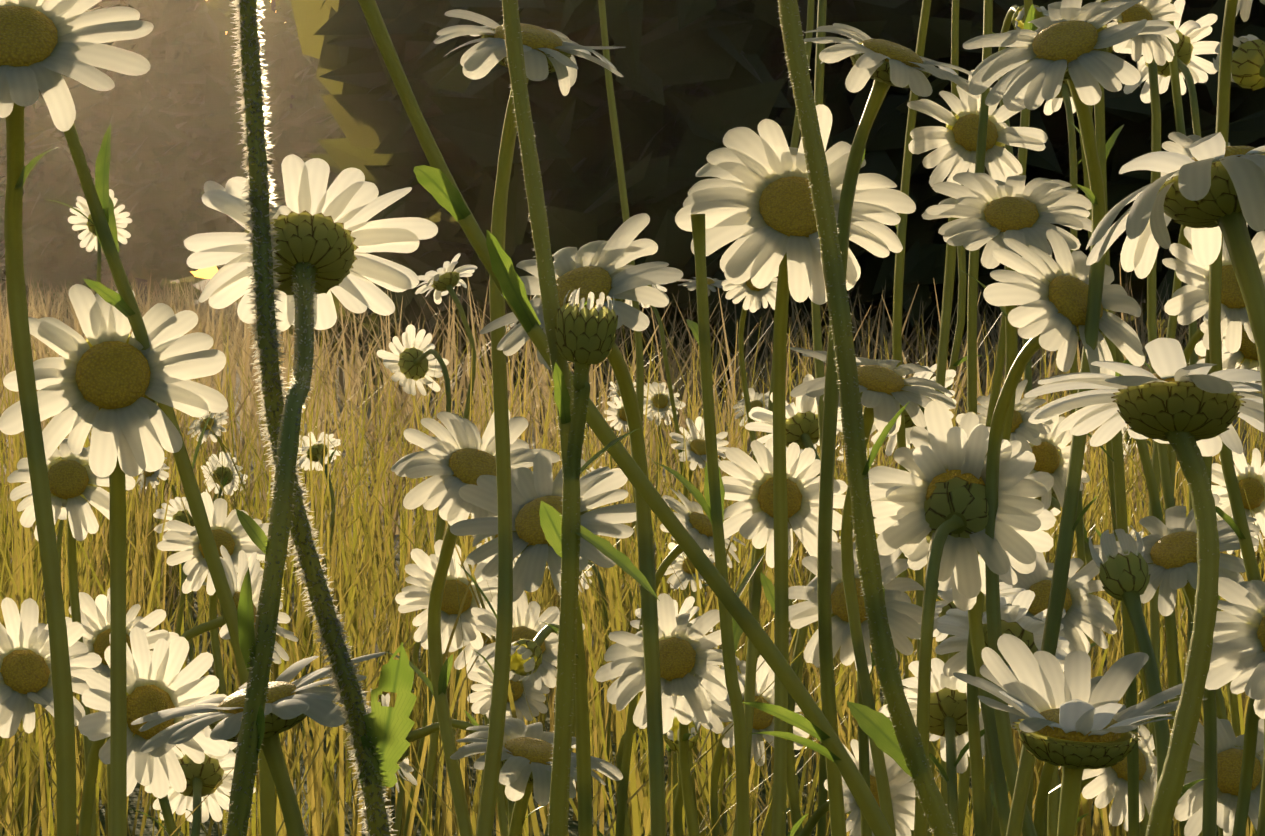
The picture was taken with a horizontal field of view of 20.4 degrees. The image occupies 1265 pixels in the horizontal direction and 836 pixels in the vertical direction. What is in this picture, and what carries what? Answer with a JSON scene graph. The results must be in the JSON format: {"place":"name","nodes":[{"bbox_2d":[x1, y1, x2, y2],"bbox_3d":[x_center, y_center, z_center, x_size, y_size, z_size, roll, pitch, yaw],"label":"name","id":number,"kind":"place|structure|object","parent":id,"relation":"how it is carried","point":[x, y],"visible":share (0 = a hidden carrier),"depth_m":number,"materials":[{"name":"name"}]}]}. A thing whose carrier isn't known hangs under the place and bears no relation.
{"place":"outdoors","nodes":[
{"label":"outdoors","id":0,"kind":"place"},
{"bbox_2d":[0,279,1264,835],"bbox_3d":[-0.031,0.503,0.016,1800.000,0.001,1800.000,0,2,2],"label":"ground","id":1,"kind":"structure","parent":0,"point":[133,801],"depth_m":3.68,"materials":[{"name":"yellow plant"}]},
{"bbox_2d":[184,154,437,835],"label":"daisy","id":2,"kind":"object","parent":1,"relation":"on","point":[329,239],"visible":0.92,"depth_m":0.69,"materials":[{"name":"white plant"}]},
{"bbox_2d":[230,0,416,835],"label":"hairy plant stem","id":3,"kind":"object","parent":1,"relation":"on","point":[379,743],"visible":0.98,"depth_m":0.67,"materials":[{"name":"green plant"}]},
{"bbox_2d":[500,0,659,835],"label":"flower stem","id":4,"kind":"object","parent":1,"relation":"on","point":[581,335],"visible":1,"depth_m":0.77,"materials":[{"name":"green plant"}]},
{"bbox_2d":[0,0,1264,835],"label":"daisies","id":5,"kind":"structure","parent":1,"relation":"on","point":[1014,624],"depth_m":1.16,"materials":[{"name":"white plant"}]},
{"bbox_2d":[0,0,1264,394],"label":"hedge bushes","id":6,"kind":"object","parent":1,"relation":"on","point":[684,66],"depth_m":15.50,"materials":[{"name":"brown plant"}]},
{"bbox_2d":[0,262,1264,608],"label":"dry grass","id":7,"kind":"structure","parent":1,"relation":"on","point":[236,326],"depth_m":9.52,"materials":[{"name":"beige plant"}]},
{"bbox_2d":[776,0,955,835],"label":"flower stem","id":8,"kind":"object","parent":1,"relation":"on","point":[897,738],"visible":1,"depth_m":0.72,"materials":[{"name":"green plant"}]},
{"bbox_2d":[1024,338,1263,835],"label":"daisy","id":9,"kind":"object","parent":1,"relation":"on","point":[1189,414],"visible":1,"depth_m":0.68,"materials":[{"name":"white plant"}]},
{"bbox_2d":[1086,132,1264,447],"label":"daisy","id":10,"kind":"object","parent":1,"relation":"on","point":[1211,192],"visible":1,"depth_m":0.63,"materials":[{"name":"white plant"}]}
]}

